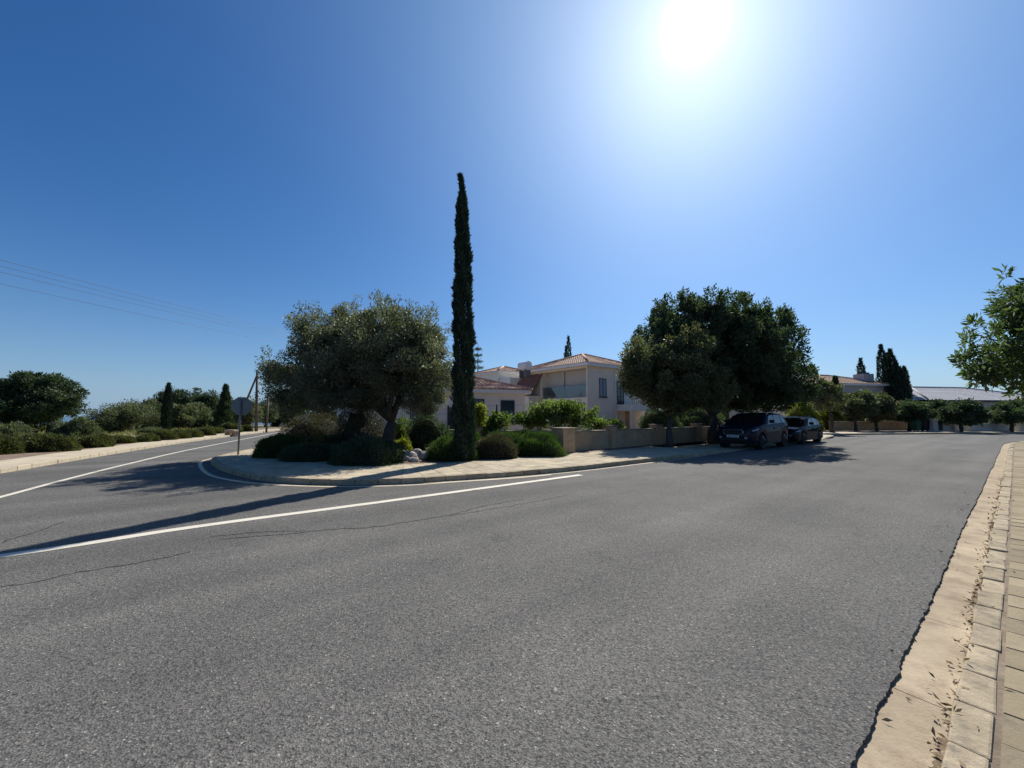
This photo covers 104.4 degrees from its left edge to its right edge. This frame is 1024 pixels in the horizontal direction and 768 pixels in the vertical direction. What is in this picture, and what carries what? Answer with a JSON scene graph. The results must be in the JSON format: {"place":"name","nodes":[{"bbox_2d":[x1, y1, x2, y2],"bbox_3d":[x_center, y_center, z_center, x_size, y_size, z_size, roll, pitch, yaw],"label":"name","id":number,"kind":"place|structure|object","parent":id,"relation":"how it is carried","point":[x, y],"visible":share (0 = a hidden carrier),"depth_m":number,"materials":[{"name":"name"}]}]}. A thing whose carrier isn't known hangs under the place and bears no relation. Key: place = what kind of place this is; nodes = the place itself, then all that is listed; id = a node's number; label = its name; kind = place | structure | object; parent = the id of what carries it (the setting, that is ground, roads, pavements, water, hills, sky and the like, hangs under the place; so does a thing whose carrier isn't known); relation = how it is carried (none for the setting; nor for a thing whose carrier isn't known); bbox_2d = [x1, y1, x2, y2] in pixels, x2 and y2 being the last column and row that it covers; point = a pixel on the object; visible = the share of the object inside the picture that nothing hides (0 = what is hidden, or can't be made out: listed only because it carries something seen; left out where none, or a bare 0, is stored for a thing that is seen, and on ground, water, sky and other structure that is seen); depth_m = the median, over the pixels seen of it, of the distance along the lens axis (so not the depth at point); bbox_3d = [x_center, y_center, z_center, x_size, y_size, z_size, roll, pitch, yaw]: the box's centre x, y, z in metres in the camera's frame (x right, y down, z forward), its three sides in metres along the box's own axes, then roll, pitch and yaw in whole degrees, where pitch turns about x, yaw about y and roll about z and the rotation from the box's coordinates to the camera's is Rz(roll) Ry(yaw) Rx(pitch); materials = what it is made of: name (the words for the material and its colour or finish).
{"place":"outdoors","nodes":[
{"label":"outdoors","id":0,"kind":"place"},
{"bbox_2d":[0,428,290,473],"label":"pavement","id":1,"kind":"structure","parent":0,"point":[15,464],"depth_m":14.65,"materials":[{"name":"beige concrete"}]},
{"bbox_2d":[0,428,277,459],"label":"soil strip","id":2,"kind":"object","parent":1,"relation":"on","point":[7,456],"visible":0.17,"depth_m":14.22,"materials":[{"name":"brown soil"}]},
{"bbox_2d":[0,432,28,454],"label":"hedge shrub","id":3,"kind":"object","parent":2,"relation":"on","point":[11,444],"visible":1,"depth_m":14.45,"materials":[{"name":"green plant"}]},
{"bbox_2d":[19,431,83,452],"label":"hedge shrub","id":4,"kind":"object","parent":2,"relation":"on","point":[49,442],"visible":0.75,"depth_m":15.39,"materials":[{"name":"green plant"}]},
{"bbox_2d":[77,432,116,448],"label":"hedge shrub","id":5,"kind":"object","parent":2,"relation":"on","point":[97,440],"visible":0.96,"depth_m":17.43,"materials":[{"name":"green plant"}]},
{"bbox_2d":[113,434,137,444],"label":"hedge shrub","id":6,"kind":"object","parent":2,"relation":"on","point":[122,439],"visible":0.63,"depth_m":19.87,"materials":[{"name":"green plant"}]},
{"bbox_2d":[134,432,161,442],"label":"hedge shrub","id":7,"kind":"object","parent":2,"relation":"on","point":[149,437],"visible":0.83,"depth_m":21.25,"materials":[{"name":"green plant"}]},
{"bbox_2d":[154,429,179,439],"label":"hedge shrub","id":8,"kind":"object","parent":2,"relation":"on","point":[166,434],"visible":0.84,"depth_m":22.86,"materials":[{"name":"green plant"}]},
{"bbox_2d":[174,429,191,438],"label":"hedge shrub","id":9,"kind":"object","parent":2,"relation":"on","point":[183,434],"visible":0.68,"depth_m":24.23,"materials":[{"name":"green plant"}]},
{"bbox_2d":[185,428,204,437],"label":"hedge shrub","id":10,"kind":"object","parent":2,"relation":"on","point":[196,433],"visible":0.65,"depth_m":25.64,"materials":[{"name":"green plant"}]},
{"bbox_2d":[196,426,216,435],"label":"hedge shrub","id":11,"kind":"object","parent":2,"relation":"on","point":[208,431],"visible":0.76,"depth_m":27.97,"materials":[{"name":"green plant"}]},
{"bbox_2d":[217,422,242,431],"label":"hedge shrub","id":12,"kind":"object","parent":2,"relation":"on","point":[230,426],"visible":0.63,"depth_m":33.21,"materials":[{"name":"green plant"}]},
{"bbox_2d":[242,424,252,431],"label":"hedge shrub","id":13,"kind":"object","parent":2,"relation":"on","point":[247,428],"visible":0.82,"depth_m":35.30,"materials":[{"name":"green plant"}]},
{"bbox_2d":[224,430,237,435],"bbox_3d":[-20.701,3.620,29.340,1.097,0.460,0.499,-2,-5,21],"label":"stone bench","id":14,"kind":"object","parent":1,"relation":"on","point":[232,432],"visible":0.89,"depth_m":29.15,"materials":[{"name":"beige stone"}]},
{"bbox_2d":[306,405,336,420],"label":"grove tree","id":15,"kind":"object","parent":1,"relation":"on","point":[322,411],"visible":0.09,"depth_m":48.29,"materials":[{"name":"green plant"}]},
{"bbox_2d":[38,425,293,436],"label":"field","id":16,"kind":"structure","parent":0,"point":[261,426],"depth_m":48.12,"materials":[{"name":"brown plant"}]},
{"bbox_2d":[0,420,36,436],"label":"shrub","id":17,"kind":"object","parent":16,"relation":"on","point":[14,428],"visible":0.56,"depth_m":20.16,"materials":[{"name":"green plant"}]},
{"bbox_2d":[0,370,90,433],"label":"pine tree","id":18,"kind":"object","parent":16,"relation":"on","point":[38,398],"visible":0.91,"depth_m":26.17,"materials":[{"name":"green plant"}]},
{"bbox_2d":[44,415,101,438],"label":"shrub","id":19,"kind":"object","parent":16,"relation":"on","point":[78,427],"visible":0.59,"depth_m":22.06,"materials":[{"name":"green plant"}]},
{"bbox_2d":[82,399,148,432],"bbox_3d":[-32.729,2.694,32.819,4.697,3.127,3.940,0,-5,0],"label":"grove tree","id":20,"kind":"object","parent":16,"relation":"on","point":[129,416],"visible":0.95,"depth_m":32.45,"materials":[{"name":"green plant"}]},
{"bbox_2d":[107,402,161,429],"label":"grove tree","id":21,"kind":"object","parent":16,"relation":"on","point":[153,418],"visible":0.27,"depth_m":37.75,"materials":[{"name":"green plant"}]},
{"bbox_2d":[124,397,162,407],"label":"grove tree","id":22,"kind":"object","parent":16,"relation":"on","point":[151,401],"visible":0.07,"depth_m":51.17,"materials":[{"name":"green plant"}]},
{"bbox_2d":[36,424,253,438],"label":"field grass","id":23,"kind":"structure","parent":16,"relation":"on","point":[123,432],"depth_m":32.11,"materials":[{"name":"plant"}]},
{"bbox_2d":[134,426,170,434],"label":"shrub","id":24,"kind":"object","parent":16,"relation":"on","point":[149,429],"visible":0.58,"depth_m":29.71,"materials":[{"name":"green plant"}]},
{"bbox_2d":[145,385,182,404],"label":"grove tree","id":25,"kind":"object","parent":16,"relation":"on","point":[159,396],"visible":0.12,"depth_m":53.91,"materials":[{"name":"green plant"}]},
{"bbox_2d":[159,382,173,429],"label":"cypress tree","id":26,"kind":"object","parent":16,"relation":"on","point":[166,409],"visible":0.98,"depth_m":34.85,"materials":[{"name":"green plant"}]},
{"bbox_2d":[159,401,202,428],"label":"grove tree","id":27,"kind":"object","parent":16,"relation":"on","point":[182,415],"visible":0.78,"depth_m":41.27,"materials":[{"name":"green plant"}]},
{"bbox_2d":[173,387,209,405],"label":"grove tree","id":28,"kind":"object","parent":16,"relation":"on","point":[181,394],"visible":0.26,"depth_m":53.94,"materials":[{"name":"green plant"}]},
{"bbox_2d":[185,401,214,427],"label":"grove tree","id":29,"kind":"object","parent":16,"relation":"on","point":[206,417],"visible":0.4,"depth_m":43.76,"materials":[{"name":"green plant"}]},
{"bbox_2d":[190,389,219,426],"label":"grove tree","id":30,"kind":"object","parent":16,"relation":"on","point":[207,399],"visible":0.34,"depth_m":47.38,"materials":[{"name":"green plant"}]},
{"bbox_2d":[209,383,234,426],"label":"conifer","id":31,"kind":"object","parent":16,"relation":"on","point":[225,414],"visible":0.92,"depth_m":37.72,"materials":[{"name":"green plant"}]},
{"bbox_2d":[233,395,264,425],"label":"grove tree","id":32,"kind":"object","parent":16,"relation":"on","point":[248,418],"visible":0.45,"depth_m":41.43,"materials":[{"name":"green plant"}]},
{"bbox_2d":[236,370,268,432],"bbox_3d":[-24.983,1.753,37.358,5.481,5.880,1.004,-2,-5,28],"label":"utility pole","id":33,"kind":"object","parent":16,"relation":"on","point":[256,410],"visible":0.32,"depth_m":36.09,"materials":[{"name":"brown wood"}]},
{"bbox_2d":[258,399,281,426],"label":"grove tree","id":34,"kind":"object","parent":16,"relation":"on","point":[271,417],"visible":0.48,"depth_m":49.47,"materials":[{"name":"green plant"}]},
{"bbox_2d":[269,408,287,425],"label":"grove tree","id":35,"kind":"object","parent":16,"relation":"on","point":[276,423],"visible":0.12,"depth_m":53.20,"materials":[{"name":"green plant"}]},
{"bbox_2d":[276,405,305,425],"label":"grove tree","id":36,"kind":"object","parent":16,"relation":"on","point":[288,420],"visible":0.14,"depth_m":52.97,"materials":[{"name":"green plant"}]},
{"bbox_2d":[0,428,1023,767],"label":"road","id":37,"kind":"structure","parent":0,"point":[188,604],"depth_m":3.12,"materials":[{"name":"grey asphalt"}]},
{"bbox_2d":[717,412,788,449],"bbox_3d":[11.698,2.217,19.291,4.443,1.729,2.200,4,-6,-38],"label":"parked suv","id":38,"kind":"object","parent":37,"relation":"on","point":[758,431],"visible":0.98,"depth_m":18.39,"materials":[{"name":"blue paint"}]},
{"bbox_2d":[784,416,822,443],"bbox_3d":[16.127,2.604,22.731,4.683,1.512,2.160,4,-6,-38],"label":"parked saloon","id":39,"kind":"object","parent":37,"relation":"on","point":[802,429],"visible":0.59,"depth_m":21.89,"materials":[{"name":"black paint"}]},
{"bbox_2d":[911,386,1020,419],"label":"house","id":40,"kind":"structure","parent":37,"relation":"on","point":[982,396],"depth_m":53.49,"materials":[{"name":"metal"}]},
{"bbox_2d":[0,0,1023,416],"label":"sky","id":41,"kind":"structure","parent":0,"point":[856,166],"materials":[{"name":"blue"}]},
{"bbox_2d":[211,431,1023,484],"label":"pavement island","id":42,"kind":"structure","parent":0,"point":[243,463],"depth_m":10.98,"materials":[{"name":"concrete"}]},
{"bbox_2d":[231,397,252,454],"bbox_3d":[-9.773,1.604,14.284,0.638,2.259,0.078,2,-5,-26],"label":"road sign","id":43,"kind":"object","parent":42,"relation":"on","point":[240,406],"visible":0.87,"depth_m":14.32,"materials":[{"name":"grey metal"}]},
{"bbox_2d":[251,432,308,458],"bbox_3d":[-7.954,2.092,13.627,1.914,0.924,1.641,0,-5,0],"label":"mounded shrub","id":44,"kind":"object","parent":42,"relation":"on","point":[269,446],"visible":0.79,"depth_m":13.20,"materials":[{"name":"green plant"}]},
{"bbox_2d":[616,321,740,447],"bbox_3d":[7.663,-0.034,18.613,5.418,6.089,4.666,0,-5,0],"label":"bushy tree","id":45,"kind":"object","parent":42,"relation":"on","point":[670,378],"visible":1,"depth_m":17.75,"materials":[{"name":"green plant"}]},
{"bbox_2d":[624,283,825,443],"bbox_3d":[12.566,-1.062,22.130,13.306,8.718,7.574,2,-5,-23],"label":"carob tree","id":46,"kind":"object","parent":42,"relation":"on","point":[757,353],"visible":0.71,"depth_m":20.28,"materials":[{"name":"green plant"}]},
{"bbox_2d":[807,377,849,432],"bbox_3d":[26.193,1.726,33.312,3.117,4.928,2.674,1,-5,-15],"label":"street tree","id":47,"kind":"object","parent":42,"relation":"on","point":[829,393],"visible":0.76,"depth_m":33.05,"materials":[{"name":"green plant"}]},
{"bbox_2d":[928,420,942,430],"bbox_3d":[38.418,3.757,36.014,0.960,1.060,0.600,0,-5,0],"label":"meter cabinet","id":48,"kind":"object","parent":42,"relation":"on","point":[935,425],"visible":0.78,"depth_m":35.77,"materials":[{"name":"grey metal"}]},
{"bbox_2d":[935,397,996,431],"bbox_3d":[39.528,2.741,34.890,3.408,3.179,3.847,0,-5,0],"label":"street tree","id":49,"kind":"object","parent":42,"relation":"on","point":[965,412],"visible":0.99,"depth_m":34.32,"materials":[{"name":"green plant"}]},
{"bbox_2d":[943,421,1023,430],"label":"boundary wall","id":50,"kind":"structure","parent":42,"relation":"on","point":[988,426],"depth_m":35.69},
{"bbox_2d":[987,398,1023,431],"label":"street tree","id":51,"kind":"object","parent":42,"relation":"on","point":[1012,414],"visible":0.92,"depth_m":34.51,"materials":[{"name":"green plant"}]},
{"bbox_2d":[396,430,912,463],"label":"garden soil","id":52,"kind":"structure","parent":0,"point":[419,461],"depth_m":16.30,"materials":[{"name":"brown soil"}]},
{"bbox_2d":[275,441,336,461],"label":"shrub","id":53,"kind":"object","parent":52,"relation":"on","point":[311,452],"visible":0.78,"depth_m":12.09,"materials":[{"name":"green plant"}]},
{"bbox_2d":[272,410,344,442],"bbox_3d":[-8.113,1.891,16.427,3.170,1.795,2.622,0,-5,0],"label":"shrub","id":54,"kind":"object","parent":52,"relation":"on","point":[310,426],"visible":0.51,"depth_m":15.82,"materials":[{"name":"green plant"}]},
{"bbox_2d":[254,287,453,441],"bbox_3d":[-5.727,-0.357,14.981,7.975,6.210,5.013,-2,-5,28],"label":"olive tree","id":55,"kind":"object","parent":52,"relation":"on","point":[357,360],"visible":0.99,"depth_m":13.68,"materials":[{"name":"green plant"}]},
{"bbox_2d":[327,405,385,444],"bbox_3d":[-5.696,1.356,14.818,2.625,2.633,2.482,0,-5,0],"label":"shrub","id":56,"kind":"object","parent":52,"relation":"on","point":[356,424],"visible":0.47,"depth_m":14.43,"materials":[{"name":"green plant"}]},
{"bbox_2d":[326,434,408,466],"bbox_3d":[-4.357,1.927,11.819,2.509,0.997,2.048,0,-5,0],"label":"shrub","id":57,"kind":"object","parent":52,"relation":"on","point":[371,451],"visible":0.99,"depth_m":11.33,"materials":[{"name":"green plant"}]},
{"bbox_2d":[395,413,410,440],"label":"leafy plant","id":58,"kind":"object","parent":52,"relation":"on","point":[400,431],"visible":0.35,"depth_m":16.76,"materials":[{"name":"green plant"}]},
{"bbox_2d":[395,436,412,450],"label":"leafy plant","id":59,"kind":"object","parent":52,"relation":"on","point":[404,443],"visible":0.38,"depth_m":14.45,"materials":[{"name":"green plant"}]},
{"bbox_2d":[405,413,453,450],"bbox_3d":[-3.524,1.942,16.537,2.358,1.850,1.685,0,-5,0],"label":"oleander bush","id":60,"kind":"object","parent":52,"relation":"on","point":[423,432],"visible":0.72,"depth_m":16.17,"materials":[{"name":"green plant"}]},
{"bbox_2d":[423,433,480,461],"bbox_3d":[-1.872,2.022,12.687,1.957,0.936,1.785,0,-5,0],"label":"mounded shrub","id":61,"kind":"object","parent":52,"relation":"on","point":[442,448],"visible":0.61,"depth_m":12.19,"materials":[{"name":"green plant"}]},
{"bbox_2d":[449,171,477,460],"bbox_3d":[-1.518,-2.212,12.575,0.941,9.435,0.944,0,-5,0],"label":"cypress tree","id":62,"kind":"object","parent":52,"relation":"on","point":[463,410],"visible":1,"depth_m":12.32,"materials":[{"name":"green plant"}]},
{"bbox_2d":[376,424,551,437],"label":"garden wall","id":63,"kind":"structure","parent":52,"relation":"on","point":[479,428],"depth_m":16.97,"materials":[{"name":"beige stone"}]},
{"bbox_2d":[410,404,556,429],"bbox_3d":[-2.341,1.509,17.844,9.304,1.100,0.326,-3,-5,29],"label":"wire fence","id":64,"kind":"object","parent":63,"relation":"on","point":[448,421],"visible":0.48,"depth_m":16.48,"materials":[{"name":"metal"}]},
{"bbox_2d":[474,347,484,370],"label":"araucaria tree","id":65,"kind":"object","parent":52,"relation":"on","point":[478,367],"visible":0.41,"depth_m":47.28,"materials":[{"name":"green plant"}]},
{"bbox_2d":[474,401,488,425],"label":"climbing plant","id":66,"kind":"object","parent":52,"relation":"on","point":[481,412],"visible":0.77,"depth_m":17.22,"materials":[{"name":"green plant"}]},
{"bbox_2d":[336,353,648,430],"bbox_3d":[-2.216,0.354,35.023,19.688,7.725,31.349,-4,-6,44],"label":"villa","id":67,"kind":"object","parent":52,"relation":"on","point":[588,381],"visible":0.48,"depth_m":35.33,"materials":[{"name":"white paint"}]},
{"bbox_2d":[500,400,515,424],"bbox_3d":[-0.248,1.723,24.043,1.060,1.470,0.120,2,-5,-22],"label":"window","id":68,"kind":"structure","parent":67,"relation":"in","point":[509,405],"depth_m":24.13,"materials":[{"name":"blue"}]},
{"bbox_2d":[517,361,531,378],"bbox_3d":[1.250,-1.372,38.736,0.880,1.640,1.240,4,-6,-38],"label":"water tank","id":69,"kind":"object","parent":67,"relation":"on","point":[524,368],"visible":1,"depth_m":38.42,"materials":[{"name":"white plastic"}]},
{"bbox_2d":[599,378,607,397],"bbox_3d":[8.026,0.366,34.892,1.110,1.720,0.120,4,-6,-38],"label":"window","id":70,"kind":"structure","parent":67,"relation":"in","point":[602,382],"depth_m":34.91,"materials":[{"name":"grey glass"}]},
{"bbox_2d":[617,381,623,404],"bbox_3d":[9.947,0.805,36.422,1.000,2.150,0.050,4,-6,-38],"label":"window","id":71,"kind":"structure","parent":67,"relation":"in","point":[620,397],"depth_m":36.34,"materials":[{"name":"blue"}]},
{"bbox_2d":[625,411,629,428],"bbox_3d":[10.889,3.462,36.954,1.000,1.840,0.048,4,-6,-38],"label":"door","id":72,"kind":"structure","parent":67,"relation":"in","point":[627,414],"depth_m":36.81,"materials":[{"name":"brown wood"}]},
{"bbox_2d":[480,410,511,436],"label":"climbing plant","id":73,"kind":"object","parent":52,"relation":"on","point":[492,421],"visible":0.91,"depth_m":16.77,"materials":[{"name":"green plant"}]},
{"bbox_2d":[476,431,519,459],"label":"shrub","id":74,"kind":"object","parent":52,"relation":"on","point":[496,446],"visible":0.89,"depth_m":12.80,"materials":[{"name":"green plant"}]},
{"bbox_2d":[487,428,537,444],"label":"mounded shrub","id":75,"kind":"object","parent":52,"relation":"on","point":[514,435],"visible":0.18,"depth_m":15.06,"materials":[{"name":"green plant"}]},
{"bbox_2d":[514,429,567,456],"bbox_3d":[0.968,2.079,14.129,2.128,1.068,1.913,0,-5,0],"label":"mounded shrub","id":76,"kind":"object","parent":52,"relation":"on","point":[537,444],"visible":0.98,"depth_m":13.57,"materials":[{"name":"green plant"}]},
{"bbox_2d":[513,397,599,430],"bbox_3d":[1.872,1.623,16.576,3.729,2.209,1.631,0,-5,0],"label":"climbing plant","id":77,"kind":"object","parent":52,"relation":"on","point":[570,412],"visible":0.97,"depth_m":16.46,"materials":[{"name":"green plant"}]},
{"bbox_2d":[565,335,571,357],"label":"cypress tree","id":78,"kind":"object","parent":52,"relation":"on","point":[568,349],"visible":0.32,"depth_m":60.49,"materials":[{"name":"green plant"}]},
{"bbox_2d":[581,416,625,429],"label":"climbing plant","id":79,"kind":"object","parent":52,"relation":"on","point":[598,423],"visible":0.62,"depth_m":17.58,"materials":[{"name":"green plant"}]},
{"bbox_2d":[550,422,725,452],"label":"garden wall","id":80,"kind":"structure","parent":52,"relation":"on","point":[571,439],"depth_m":17.49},
{"bbox_2d":[637,404,682,428],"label":"hedge shrub","id":81,"kind":"object","parent":52,"relation":"on","point":[656,417],"visible":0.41,"depth_m":30.23,"materials":[{"name":"green plant"}]},
{"bbox_2d":[680,407,727,426],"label":"hedge shrub","id":82,"kind":"object","parent":52,"relation":"on","point":[698,415],"visible":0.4,"depth_m":31.17,"materials":[{"name":"green plant"}]},
{"bbox_2d":[729,406,784,418],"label":"side wall","id":83,"kind":"structure","parent":52,"relation":"on","point":[732,413],"depth_m":30.86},
{"bbox_2d":[785,400,824,430],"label":"hedge shrub","id":84,"kind":"object","parent":52,"relation":"on","point":[805,410],"visible":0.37,"depth_m":38.03,"materials":[{"name":"green plant"}]},
{"bbox_2d":[815,401,848,429],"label":"hedge shrub","id":85,"kind":"object","parent":52,"relation":"on","point":[837,416],"visible":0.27,"depth_m":39.60,"materials":[{"name":"green plant"}]},
{"bbox_2d":[772,372,892,415],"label":"house","id":86,"kind":"structure","parent":52,"relation":"on","point":[862,380],"depth_m":51.68,"materials":[{"name":"paint"}]},
{"bbox_2d":[832,375,842,403],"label":"conifer","id":87,"kind":"object","parent":52,"relation":"on","point":[835,378],"visible":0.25,"depth_m":41.96,"materials":[{"name":"green plant"}]},
{"bbox_2d":[830,389,882,431],"bbox_3d":[31.741,2.423,36.501,3.726,4.045,3.935,0,-5,0],"label":"street tree","id":88,"kind":"object","parent":52,"relation":"on","point":[859,404],"visible":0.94,"depth_m":35.89,"materials":[{"name":"green plant"}]},
{"bbox_2d":[856,357,865,372],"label":"cypress tree","id":89,"kind":"object","parent":52,"relation":"on","point":[861,367],"visible":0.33,"depth_m":62.25,"materials":[{"name":"green plant"}]},
{"bbox_2d":[828,421,907,430],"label":"boundary wall","id":90,"kind":"structure","parent":52,"relation":"on","point":[861,425],"depth_m":38.02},
{"bbox_2d":[865,391,900,431],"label":"street tree","id":91,"kind":"object","parent":52,"relation":"on","point":[887,408],"visible":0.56,"depth_m":36.11,"materials":[{"name":"green plant"}]},
{"bbox_2d":[875,344,890,395],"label":"cypress tree","id":92,"kind":"object","parent":52,"relation":"on","point":[880,363],"visible":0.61,"depth_m":52.13,"materials":[{"name":"green plant"}]},
{"bbox_2d":[885,348,896,395],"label":"cypress tree","id":93,"kind":"object","parent":52,"relation":"on","point":[890,356],"visible":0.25,"depth_m":52.26,"materials":[{"name":"green plant"}]},
{"bbox_2d":[887,359,907,401],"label":"cypress tree","id":94,"kind":"object","parent":52,"relation":"on","point":[894,367],"visible":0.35,"depth_m":51.19,"materials":[{"name":"green plant"}]},
{"bbox_2d":[891,368,914,402],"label":"cypress tree","id":95,"kind":"object","parent":52,"relation":"on","point":[900,376],"visible":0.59,"depth_m":49.84,"materials":[{"name":"green plant"}]},
{"bbox_2d":[887,399,937,430],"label":"street tree","id":96,"kind":"object","parent":52,"relation":"on","point":[910,411],"visible":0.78,"depth_m":36.09,"materials":[{"name":"green plant"}]},
{"bbox_2d":[908,419,921,430],"bbox_3d":[36.816,3.764,36.239,0.674,1.077,0.763,1,-5,-12],"label":"wheelie bin","id":97,"kind":"object","parent":52,"relation":"on","point":[916,425],"visible":0.84,"depth_m":35.97,"materials":[{"name":"plastic"}]},
{"bbox_2d":[921,418,928,430],"bbox_3d":[37.722,3.730,36.443,0.674,1.177,0.763,1,-5,-12],"label":"wheelie bin","id":98,"kind":"object","parent":52,"relation":"on","point":[925,425],"visible":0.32,"depth_m":36.13,"materials":[{"name":"plastic"}]},
{"bbox_2d":[925,398,950,419],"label":"street tree","id":99,"kind":"object","parent":52,"relation":"on","point":[935,403],"visible":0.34,"depth_m":38.84,"materials":[{"name":"green plant"}]},
{"bbox_2d":[852,441,1023,767],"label":"pavement","id":100,"kind":"structure","parent":0,"point":[990,703],"depth_m":2.42,"materials":[{"name":"beige stone"}]},
{"bbox_2d":[868,475,1015,767],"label":"leaf litter","id":101,"kind":"object","parent":100,"relation":"on","point":[954,683],"visible":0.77,"depth_m":2.46,"materials":[{"name":"brown plant"}]},
{"bbox_2d":[945,263,1023,403],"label":"roadside tree","id":102,"kind":"object","parent":100,"relation":"on","point":[993,368],"visible":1,"depth_m":10.04,"materials":[{"name":"green plant"}]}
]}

